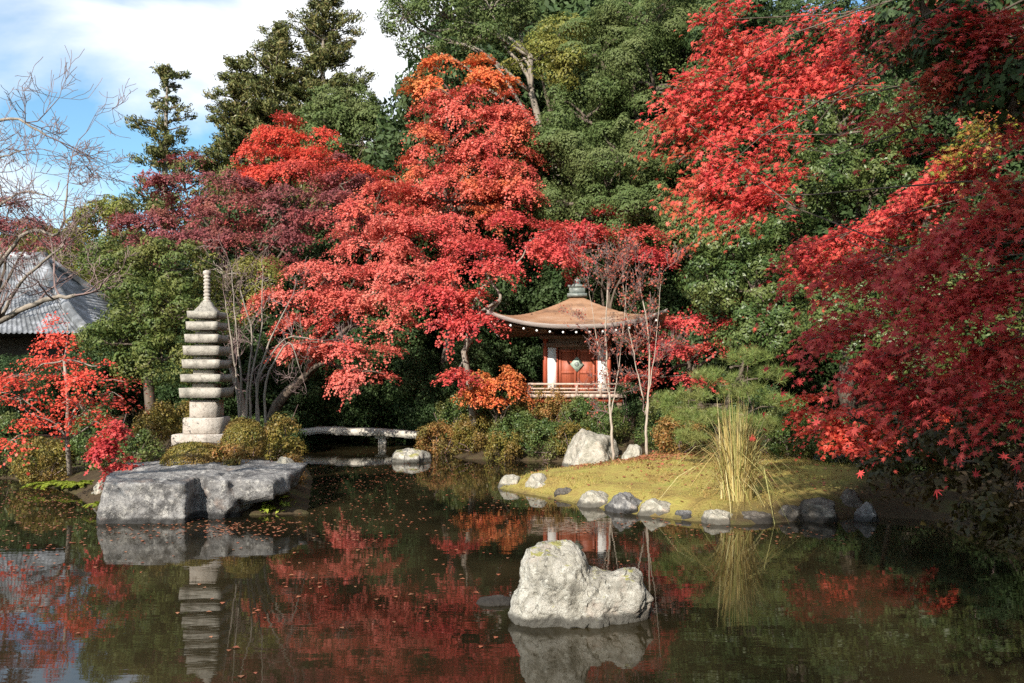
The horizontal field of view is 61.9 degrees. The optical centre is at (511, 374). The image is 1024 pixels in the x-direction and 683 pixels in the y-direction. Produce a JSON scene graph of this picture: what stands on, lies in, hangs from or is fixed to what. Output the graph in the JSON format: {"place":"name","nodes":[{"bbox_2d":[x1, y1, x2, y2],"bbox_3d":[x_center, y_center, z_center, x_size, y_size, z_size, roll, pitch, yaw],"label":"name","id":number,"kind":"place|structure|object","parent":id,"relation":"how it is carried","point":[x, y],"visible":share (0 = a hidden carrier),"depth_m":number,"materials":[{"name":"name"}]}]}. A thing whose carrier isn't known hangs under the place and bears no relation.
{"place":"outdoors","nodes":[
{"label":"outdoors","id":0,"kind":"place"},
{"bbox_2d":[0,0,896,262],"label":"sky","id":1,"kind":"structure","parent":0,"point":[119,40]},
{"bbox_2d":[0,439,1023,682],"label":"pond water","id":2,"kind":"structure","parent":0,"point":[899,600],"depth_m":9.76,"materials":[{"name":"liquid"}]},
{"bbox_2d":[300,426,426,446],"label":"stone bridge","id":3,"kind":"structure","parent":2,"relation":"in","point":[382,435],"depth_m":29.57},
{"bbox_2d":[0,452,917,676],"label":"floating leaves","id":4,"kind":"object","parent":2,"relation":"on","point":[232,528],"visible":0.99,"depth_m":13.94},
{"bbox_2d":[508,539,653,628],"bbox_3d":[0.709,2.245,8.826,1.502,1.106,0.870,0,0,0],"label":"rock","id":5,"kind":"object","parent":2,"relation":"in","point":[564,583],"visible":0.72,"depth_m":8.55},
{"bbox_2d":[0,335,1023,555],"bbox_3d":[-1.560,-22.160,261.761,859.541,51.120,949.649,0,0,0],"label":"ground","id":6,"kind":"structure","parent":0,"point":[894,507],"depth_m":17.11,"materials":[{"name":"plant"}]},
{"bbox_2d":[0,410,57,477],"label":"shrub","id":7,"kind":"object","parent":6,"relation":"on","point":[7,418],"visible":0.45,"depth_m":20.86,"materials":[{"name":"green plant"}]},
{"bbox_2d":[0,353,77,435],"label":"shrub","id":8,"kind":"object","parent":6,"relation":"on","point":[5,363],"visible":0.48,"depth_m":26.55,"materials":[{"name":"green plant"}]},
{"bbox_2d":[0,194,78,293],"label":"maple tree","id":9,"kind":"object","parent":6,"relation":"on","point":[9,229],"visible":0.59,"depth_m":31.66,"materials":[{"name":"red plant"}]},
{"bbox_2d":[5,434,81,486],"bbox_3d":[-10.721,2.026,19.482,1.525,1.356,1.394,0,0,0],"label":"shrub","id":10,"kind":"object","parent":6,"relation":"on","point":[33,476],"visible":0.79,"depth_m":19.29,"materials":[{"name":"green plant"}]},
{"bbox_2d":[0,252,140,420],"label":"temple hall","id":11,"kind":"structure","parent":6,"relation":"on","point":[18,334],"depth_m":34.11,"materials":[{"name":"grey tile"}]},
{"bbox_2d":[0,46,147,323],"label":"bare tree","id":12,"kind":"object","parent":6,"relation":"on","point":[42,299],"visible":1,"depth_m":11.42,"materials":[{"name":"grey plant"}]},
{"bbox_2d":[0,311,150,474],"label":"maple tree","id":13,"kind":"object","parent":6,"relation":"on","point":[76,379],"visible":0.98,"depth_m":16.85,"materials":[{"name":"red plant"}]},
{"bbox_2d":[31,351,120,434],"bbox_3d":[-14.328,0.714,27.990,2.781,3.047,2.390,0,0,-20],"label":"shrub","id":14,"kind":"object","parent":6,"relation":"on","point":[102,389],"visible":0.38,"depth_m":27.57,"materials":[{"name":"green plant"}]},
{"bbox_2d":[34,194,135,287],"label":"tree","id":15,"kind":"object","parent":6,"relation":"on","point":[111,208],"visible":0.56,"depth_m":43.45,"materials":[{"name":"green plant"}]},
{"bbox_2d":[42,327,143,430],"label":"evergreen tree","id":16,"kind":"object","parent":6,"relation":"on","point":[125,395],"visible":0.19,"depth_m":28.61,"materials":[{"name":"green plant"}]},
{"bbox_2d":[69,405,129,470],"bbox_3d":[-9.711,1.523,20.010,1.456,1.682,1.338,0,0,0],"label":"shrub","id":17,"kind":"object","parent":6,"relation":"on","point":[80,443],"visible":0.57,"depth_m":19.68,"materials":[{"name":"green plant"}]},
{"bbox_2d":[81,419,143,489],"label":"maple tree","id":18,"kind":"object","parent":6,"relation":"on","point":[98,450],"visible":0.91,"depth_m":15.72,"materials":[{"name":"red plant"}]},
{"bbox_2d":[116,428,165,467],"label":"shrub","id":19,"kind":"object","parent":6,"relation":"on","point":[145,439],"visible":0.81,"depth_m":17.42,"materials":[{"name":"green plant"}]},
{"bbox_2d":[71,234,218,439],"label":"evergreen tree","id":20,"kind":"object","parent":6,"relation":"on","point":[154,296],"visible":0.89,"depth_m":23.66,"materials":[{"name":"green plant"}]},
{"bbox_2d":[121,305,182,420],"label":"evergreen tree","id":21,"kind":"object","parent":6,"relation":"on","point":[141,404],"visible":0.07,"depth_m":30.28,"materials":[{"name":"green plant"}]},
{"bbox_2d":[129,399,183,452],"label":"shrub","id":22,"kind":"object","parent":6,"relation":"on","point":[151,422],"visible":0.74,"depth_m":18.81,"materials":[{"name":"green plant"}]},
{"bbox_2d":[100,61,217,248],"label":"cypress tree","id":23,"kind":"object","parent":6,"relation":"on","point":[165,73],"visible":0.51,"depth_m":44.45,"materials":[{"name":"green plant"}]},
{"bbox_2d":[159,441,225,465],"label":"azalea shrub","id":24,"kind":"object","parent":6,"relation":"on","point":[191,447],"visible":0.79,"depth_m":16.29,"materials":[{"name":"green plant"}]},
{"bbox_2d":[96,459,307,523],"bbox_3d":[-5.683,2.364,15.714,3.437,1.414,2.932,0,0,0],"label":"shore rock","id":25,"kind":"object","parent":6,"relation":"on","point":[155,492],"visible":0.66,"depth_m":14.86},
{"bbox_2d":[171,270,235,445],"bbox_3d":[-6.665,-0.381,18.500,1.040,3.793,1.040,0,0,0],"label":"stone pagoda","id":26,"kind":"object","parent":6,"relation":"on","point":[207,421],"visible":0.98,"depth_m":18.17,"materials":[{"name":"stone"}]},
{"bbox_2d":[156,209,250,341],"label":"evergreen tree","id":27,"kind":"object","parent":6,"relation":"on","point":[211,259],"visible":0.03,"depth_m":34.66,"materials":[{"name":"green plant"}]},
{"bbox_2d":[154,326,262,420],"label":"evergreen tree","id":28,"kind":"object","parent":6,"relation":"on","point":[163,395],"visible":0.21,"depth_m":29.18,"materials":[{"name":"green plant"}]},
{"bbox_2d":[201,441,251,465],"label":"shrub","id":29,"kind":"object","parent":6,"relation":"on","point":[233,453],"visible":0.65,"depth_m":16.48,"materials":[{"name":"green plant"}]},
{"bbox_2d":[176,54,283,218],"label":"cypress tree","id":30,"kind":"object","parent":6,"relation":"on","point":[221,150],"visible":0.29,"depth_m":45.37,"materials":[{"name":"green plant"}]},
{"bbox_2d":[185,251,288,431],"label":"evergreen tree","id":31,"kind":"object","parent":6,"relation":"on","point":[228,294],"visible":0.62,"depth_m":26.64,"materials":[{"name":"green plant"}]},
{"bbox_2d":[94,150,389,307],"bbox_3d":[-9.856,-3.507,30.967,10.614,9.831,5.138,0,0,0],"label":"maple tree","id":32,"kind":"object","parent":6,"relation":"on","point":[301,218],"visible":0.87,"depth_m":30.99,"materials":[{"name":"red plant"}]},
{"bbox_2d":[189,301,297,418],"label":"evergreen tree","id":33,"kind":"object","parent":6,"relation":"on","point":[245,356],"visible":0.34,"depth_m":30.33,"materials":[{"name":"green plant"}]},
{"bbox_2d":[220,417,267,459],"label":"azalea shrub","id":34,"kind":"object","parent":6,"relation":"on","point":[248,425],"visible":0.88,"depth_m":17.20,"materials":[{"name":"green plant"}]},
{"bbox_2d":[210,195,295,348],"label":"evergreen tree","id":35,"kind":"object","parent":6,"relation":"on","point":[276,254],"visible":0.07,"depth_m":35.31,"materials":[{"name":"green plant"}]},
{"bbox_2d":[197,19,336,215],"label":"cypress tree","id":36,"kind":"object","parent":6,"relation":"on","point":[278,45],"visible":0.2,"depth_m":45.94,"materials":[{"name":"green plant"}]},
{"bbox_2d":[197,226,358,452],"bbox_3d":[-5.403,-0.814,19.952,3.911,5.460,1.840,0,0,-11],"label":"bare shrub","id":37,"kind":"object","parent":6,"relation":"on","point":[249,387],"visible":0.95,"depth_m":19.98,"materials":[{"name":"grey plant"}]},
{"bbox_2d":[258,411,308,461],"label":"shrub","id":38,"kind":"object","parent":6,"relation":"on","point":[294,444],"visible":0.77,"depth_m":18.81,"materials":[{"name":"green plant"}]},
{"bbox_2d":[251,332,346,441],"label":"evergreen tree","id":39,"kind":"object","parent":6,"relation":"on","point":[310,409],"visible":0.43,"depth_m":30.98,"materials":[{"name":"green plant"}]},
{"bbox_2d":[230,109,379,223],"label":"maple tree","id":40,"kind":"object","parent":6,"relation":"on","point":[257,171],"visible":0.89,"depth_m":34.17,"materials":[{"name":"red plant"}]},
{"bbox_2d":[240,0,378,235],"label":"cypress tree","id":41,"kind":"object","parent":6,"relation":"on","point":[320,35],"visible":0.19,"depth_m":46.94,"materials":[{"name":"green plant"}]},
{"bbox_2d":[269,206,391,360],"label":"evergreen tree","id":42,"kind":"object","parent":6,"relation":"on","point":[320,250],"visible":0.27,"depth_m":33.52,"materials":[{"name":"green plant"}]},
{"bbox_2d":[295,83,396,182],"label":"evergreen tree","id":43,"kind":"object","parent":6,"relation":"on","point":[334,112],"visible":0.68,"depth_m":39.49,"materials":[{"name":"green plant"}]},
{"bbox_2d":[233,211,478,420],"bbox_3d":[-4.889,-1.272,27.060,7.642,8.117,5.706,0,0,0],"label":"maple tree","id":44,"kind":"object","parent":6,"relation":"on","point":[316,358],"visible":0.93,"depth_m":26.14,"materials":[{"name":"red plant"}]},
{"bbox_2d":[319,329,402,441],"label":"evergreen tree","id":45,"kind":"object","parent":6,"relation":"on","point":[362,413],"visible":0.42,"depth_m":31.85,"materials":[{"name":"green plant"}]},
{"bbox_2d":[334,279,436,425],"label":"evergreen tree","id":46,"kind":"object","parent":6,"relation":"on","point":[416,335],"visible":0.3,"depth_m":32.59,"materials":[{"name":"green plant"}]},
{"bbox_2d":[379,343,459,441],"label":"evergreen tree","id":47,"kind":"object","parent":6,"relation":"on","point":[416,386],"visible":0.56,"depth_m":30.89,"materials":[{"name":"green plant"}]},
{"bbox_2d":[334,45,509,354],"bbox_3d":[-3.320,-6.803,37.142,7.981,13.990,10.908,0,0,26],"label":"evergreen tree","id":48,"kind":"object","parent":6,"relation":"on","point":[385,144],"visible":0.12,"depth_m":34.62,"materials":[{"name":"green plant"}]},
{"bbox_2d":[399,394,452,444],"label":"shrub","id":49,"kind":"object","parent":6,"relation":"on","point":[425,421],"visible":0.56,"depth_m":30.20,"materials":[{"name":"green plant"}]},
{"bbox_2d":[324,82,553,405],"bbox_3d":[-2.407,-4.114,30.869,8.026,13.682,5.751,0,0,0],"label":"maple tree","id":50,"kind":"object","parent":6,"relation":"on","point":[481,189],"visible":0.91,"depth_m":30.47,"materials":[{"name":"red plant"}]},
{"bbox_2d":[413,414,467,456],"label":"shrub","id":51,"kind":"object","parent":6,"relation":"on","point":[428,430],"visible":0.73,"depth_m":26.25,"materials":[{"name":"green plant"}]},
{"bbox_2d":[389,188,499,358],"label":"evergreen tree","id":52,"kind":"object","parent":6,"relation":"on","point":[464,276],"visible":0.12,"depth_m":34.14,"materials":[{"name":"green plant"}]},
{"bbox_2d":[394,51,525,361],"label":"maple tree","id":53,"kind":"object","parent":6,"relation":"on","point":[488,78],"visible":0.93,"depth_m":33.00,"materials":[{"name":"orange plant"}]},
{"bbox_2d":[439,334,497,423],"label":"evergreen tree","id":54,"kind":"object","parent":6,"relation":"on","point":[481,359],"visible":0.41,"depth_m":30.44,"materials":[{"name":"green plant"}]},
{"bbox_2d":[374,0,569,229],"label":"broadleaf tree","id":55,"kind":"object","parent":6,"relation":"on","point":[515,9],"visible":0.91,"depth_m":35.27,"materials":[{"name":"green plant"}]},
{"bbox_2d":[449,412,497,454],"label":"shrub","id":56,"kind":"object","parent":6,"relation":"on","point":[478,439],"visible":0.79,"depth_m":25.75,"materials":[{"name":"green plant"}]},
{"bbox_2d":[404,0,562,111],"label":"evergreen tree","id":57,"kind":"object","parent":6,"relation":"on","point":[428,52],"depth_m":46.92,"materials":[{"name":"green plant"}]},
{"bbox_2d":[395,207,581,424],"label":"maple tree","id":58,"kind":"object","parent":6,"relation":"on","point":[539,244],"visible":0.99,"depth_m":25.25,"materials":[{"name":"red plant"}]},
{"bbox_2d":[397,46,581,298],"bbox_3d":[-0.733,-7.385,38.070,8.665,14.390,11.843,0,0,-2],"label":"evergreen tree","id":59,"kind":"object","parent":6,"relation":"on","point":[524,99],"visible":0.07,"depth_m":34.55,"materials":[{"name":"green plant"}]},
{"bbox_2d":[450,365,535,444],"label":"maple tree","id":60,"kind":"object","parent":6,"relation":"on","point":[494,384],"visible":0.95,"depth_m":25.31,"materials":[{"name":"orange plant"}]},
{"bbox_2d":[443,230,556,394],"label":"evergreen tree","id":61,"kind":"object","parent":6,"relation":"on","point":[511,303],"visible":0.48,"depth_m":32.20,"materials":[{"name":"green plant"}]},
{"bbox_2d":[482,429,523,461],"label":"shrub","id":62,"kind":"object","parent":6,"relation":"on","point":[509,444],"visible":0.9,"depth_m":24.73,"materials":[{"name":"green plant"}]},
{"bbox_2d":[485,407,543,454],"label":"shrub","id":63,"kind":"object","parent":6,"relation":"on","point":[527,418],"visible":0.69,"depth_m":25.12,"materials":[{"name":"green plant"}]},
{"bbox_2d":[437,0,603,84],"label":"evergreen tree","id":64,"kind":"object","parent":6,"relation":"on","point":[551,7],"depth_m":42.17,"materials":[{"name":"green plant"}]},
{"bbox_2d":[519,417,568,461],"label":"shrub","id":65,"kind":"object","parent":6,"relation":"on","point":[547,424],"visible":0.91,"depth_m":24.67,"materials":[{"name":"green plant"}]},
{"bbox_2d":[498,11,593,302],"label":"broadleaf tree","id":66,"kind":"object","parent":6,"relation":"on","point":[549,45],"visible":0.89,"depth_m":33.44,"materials":[{"name":"green plant"}]},
{"bbox_2d":[510,244,619,381],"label":"evergreen tree","id":67,"kind":"object","parent":6,"relation":"on","point":[560,291],"visible":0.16,"depth_m":31.97,"materials":[{"name":"green plant"}]},
{"bbox_2d":[486,278,667,421],"bbox_3d":[2.080,-0.768,27.200,5.212,4.714,5.212,0,0,5],"label":"wooden shrine","id":68,"kind":"object","parent":6,"relation":"on","point":[568,360],"visible":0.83,"depth_m":26.13,"materials":[{"name":"brown wood"}]},
{"bbox_2d":[559,349,576,390],"bbox_3d":[1.716,-0.138,26.297,0.553,1.295,0.062,0,0,5],"label":"door panel","id":69,"kind":"structure","parent":68,"relation":"in","point":[567,374],"depth_m":26.29,"materials":[{"name":"brown wood"}]},
{"bbox_2d":[558,393,608,438],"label":"shrub","id":70,"kind":"object","parent":6,"relation":"on","point":[581,402],"visible":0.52,"depth_m":24.98,"materials":[{"name":"green plant"}]},
{"bbox_2d":[530,297,641,404],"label":"evergreen tree","id":71,"kind":"object","parent":6,"relation":"on","point":[627,359],"visible":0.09,"depth_m":30.33,"materials":[{"name":"green plant"}]},
{"bbox_2d":[562,428,618,466],"bbox_3d":[2.213,2.245,23.098,1.748,1.579,1.430,0,0,0],"label":"boulder","id":72,"kind":"object","parent":6,"relation":"on","point":[585,446],"visible":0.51,"depth_m":22.77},
{"bbox_2d":[558,220,647,460],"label":"sapling","id":73,"kind":"object","parent":6,"relation":"on","point":[595,343],"visible":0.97,"depth_m":22.28,"materials":[{"name":"brown plant"}]},
{"bbox_2d":[513,6,694,261],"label":"evergreen tree","id":74,"kind":"object","parent":6,"relation":"on","point":[583,13],"visible":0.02,"depth_m":37.57,"materials":[{"name":"green plant"}]},
{"bbox_2d":[581,402,632,444],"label":"shrub","id":75,"kind":"object","parent":6,"relation":"on","point":[621,423],"visible":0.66,"depth_m":24.34,"materials":[{"name":"green plant"}]},
{"bbox_2d":[530,204,684,406],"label":"maple tree","id":76,"kind":"object","parent":6,"relation":"on","point":[595,233],"visible":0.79,"depth_m":28.79,"materials":[{"name":"red plant"}]},
{"bbox_2d":[510,23,706,283],"bbox_3d":[5.375,-8.172,39.322,10.489,15.198,14.336,0,0,41],"label":"evergreen tree","id":77,"kind":"object","parent":6,"relation":"on","point":[620,128],"visible":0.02,"depth_m":35.47,"materials":[{"name":"green plant"}]},
{"bbox_2d":[604,492,642,513],"bbox_3d":[2.086,2.423,15.652,0.743,0.538,0.693,0,0,0],"label":"rock","id":78,"kind":"object","parent":6,"relation":"on","point":[624,502],"visible":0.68,"depth_m":15.51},
{"bbox_2d":[510,0,744,300],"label":"evergreen tree","id":79,"kind":"object","parent":6,"relation":"on","point":[585,156],"visible":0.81,"depth_m":31.65,"materials":[{"name":"green plant"}]},
{"bbox_2d":[611,380,652,427],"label":"shrub","id":80,"kind":"object","parent":6,"relation":"on","point":[627,409],"visible":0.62,"depth_m":25.39,"materials":[{"name":"green plant"}]},
{"bbox_2d":[582,232,699,454],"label":"sapling","id":81,"kind":"object","parent":6,"relation":"on","point":[646,315],"visible":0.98,"depth_m":21.99,"materials":[{"name":"brown plant"}]},
{"bbox_2d":[599,244,683,399],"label":"evergreen tree","id":82,"kind":"object","parent":6,"relation":"on","point":[646,291],"visible":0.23,"depth_m":31.34,"materials":[{"name":"green plant"}]},
{"bbox_2d":[639,388,698,449],"bbox_3d":[4.354,1.367,23.592,1.571,2.001,1.604,0,0,-36],"label":"shrub","id":83,"kind":"object","parent":6,"relation":"on","point":[655,412],"visible":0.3,"depth_m":23.29,"materials":[{"name":"green plant"}]},
{"bbox_2d":[650,396,708,452],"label":"shrub","id":84,"kind":"object","parent":6,"relation":"on","point":[664,438],"visible":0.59,"depth_m":21.35,"materials":[{"name":"yellow plant"}]},
{"bbox_2d":[499,447,865,518],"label":"grass","id":85,"kind":"structure","parent":6,"relation":"on","point":[665,474],"depth_m":18.35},
{"bbox_2d":[611,297,762,427],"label":"maple tree","id":86,"kind":"object","parent":6,"relation":"on","point":[688,355],"visible":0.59,"depth_m":25.24,"materials":[{"name":"red plant"}]},
{"bbox_2d":[588,0,803,264],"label":"evergreen tree","id":87,"kind":"object","parent":6,"relation":"on","point":[662,71],"visible":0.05,"depth_m":35.22,"materials":[{"name":"green plant"}]},
{"bbox_2d":[533,449,859,501],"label":"leaf litter","id":88,"kind":"object","parent":6,"relation":"on","point":[662,455],"visible":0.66,"depth_m":20.22,"materials":[{"name":"red plant"}]},
{"bbox_2d":[640,250,756,406],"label":"evergreen tree","id":89,"kind":"object","parent":6,"relation":"on","point":[685,303],"visible":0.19,"depth_m":31.02,"materials":[{"name":"green plant"}]},
{"bbox_2d":[648,343,797,461],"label":"pine tree","id":90,"kind":"object","parent":6,"relation":"on","point":[687,415],"visible":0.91,"depth_m":19.18,"materials":[{"name":"green plant"}]},
{"bbox_2d":[676,234,805,412],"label":"evergreen tree","id":91,"kind":"object","parent":6,"relation":"on","point":[770,382],"visible":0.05,"depth_m":30.36,"materials":[{"name":"green plant"}]},
{"bbox_2d":[648,390,844,526],"bbox_3d":[3.912,1.700,15.201,3.792,2.921,2.671,0,0,-27],"label":"grass clump","id":92,"kind":"object","parent":6,"relation":"on","point":[736,465],"visible":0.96,"depth_m":15.16,"materials":[{"name":"plant"}]},
{"bbox_2d":[673,206,826,426],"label":"evergreen tree","id":93,"kind":"object","parent":6,"relation":"on","point":[759,251],"visible":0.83,"depth_m":24.83,"materials":[{"name":"green plant"}]},
{"bbox_2d":[669,0,859,395],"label":"evergreen tree","id":94,"kind":"object","parent":6,"relation":"on","point":[780,7],"visible":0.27,"depth_m":30.71,"materials":[{"name":"green plant"}]},
{"bbox_2d":[741,365,800,453],"bbox_3d":[6.657,1.001,22.030,1.775,2.502,1.446,0,0,0],"label":"shrub","id":95,"kind":"object","parent":6,"relation":"on","point":[756,405],"visible":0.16,"depth_m":21.87,"materials":[{"name":"green plant"}]},
{"bbox_2d":[758,396,822,459],"bbox_3d":[6.667,1.381,20.473,1.544,1.768,1.252,0,0,0],"label":"shrub","id":96,"kind":"object","parent":6,"relation":"on","point":[797,450],"visible":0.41,"depth_m":20.25,"materials":[{"name":"green plant"}]},
{"bbox_2d":[798,497,838,522],"bbox_3d":[5.275,2.411,14.732,0.890,0.560,0.696,0,0,0],"label":"rock","id":97,"kind":"object","parent":6,"relation":"on","point":[819,509],"visible":0.65,"depth_m":14.59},
{"bbox_2d":[752,235,885,413],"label":"evergreen tree","id":98,"kind":"object","parent":6,"relation":"on","point":[827,368],"visible":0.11,"depth_m":27.67,"materials":[{"name":"green plant"}]},
{"bbox_2d":[619,0,1023,496],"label":"maple tree","id":99,"kind":"object","parent":6,"relation":"on","point":[959,300],"visible":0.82,"depth_m":8.46,"materials":[{"name":"red plant"}]},
{"bbox_2d":[710,42,967,252],"bbox_3d":[14.128,-7.339,36.433,14.336,15.185,10.489,0,0,17],"label":"evergreen tree","id":100,"kind":"object","parent":6,"relation":"on","point":[819,232],"visible":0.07,"depth_m":33.22,"materials":[{"name":"green plant"}]},
{"bbox_2d":[773,79,933,421],"bbox_3d":[9.773,-3.472,24.451,4.918,10.308,3.606,0,0,0],"label":"evergreen tree","id":101,"kind":"object","parent":6,"relation":"on","point":[834,173],"visible":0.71,"depth_m":23.92,"materials":[{"name":"green plant"}]},
{"bbox_2d":[780,391,953,485],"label":"maple tree","id":102,"kind":"object","parent":6,"relation":"on","point":[855,449],"visible":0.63,"depth_m":15.36,"materials":[{"name":"red plant"}]},
{"bbox_2d":[790,225,1023,402],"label":"evergreen tree","id":103,"kind":"object","parent":6,"relation":"on","point":[859,306],"visible":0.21,"depth_m":19.82,"materials":[{"name":"green plant"}]},
{"bbox_2d":[801,0,1023,230],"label":"evergreen tree","id":104,"kind":"object","parent":6,"relation":"on","point":[941,125],"visible":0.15,"depth_m":28.61,"materials":[{"name":"green plant"}]},
{"bbox_2d":[845,0,1023,133],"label":"evergreen tree","id":105,"kind":"object","parent":6,"relation":"on","point":[998,83],"visible":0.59,"depth_m":7.16,"materials":[{"name":"green plant"}]},
{"bbox_2d":[853,398,1023,572],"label":"weeping shrub","id":106,"kind":"object","parent":6,"relation":"on","point":[994,519],"visible":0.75,"depth_m":9.66,"materials":[{"name":"green plant"}]},
{"bbox_2d":[963,127,1023,320],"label":"evergreen tree","id":107,"kind":"object","parent":6,"relation":"on","point":[1014,166],"visible":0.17,"depth_m":23.56,"materials":[{"name":"green plant"}]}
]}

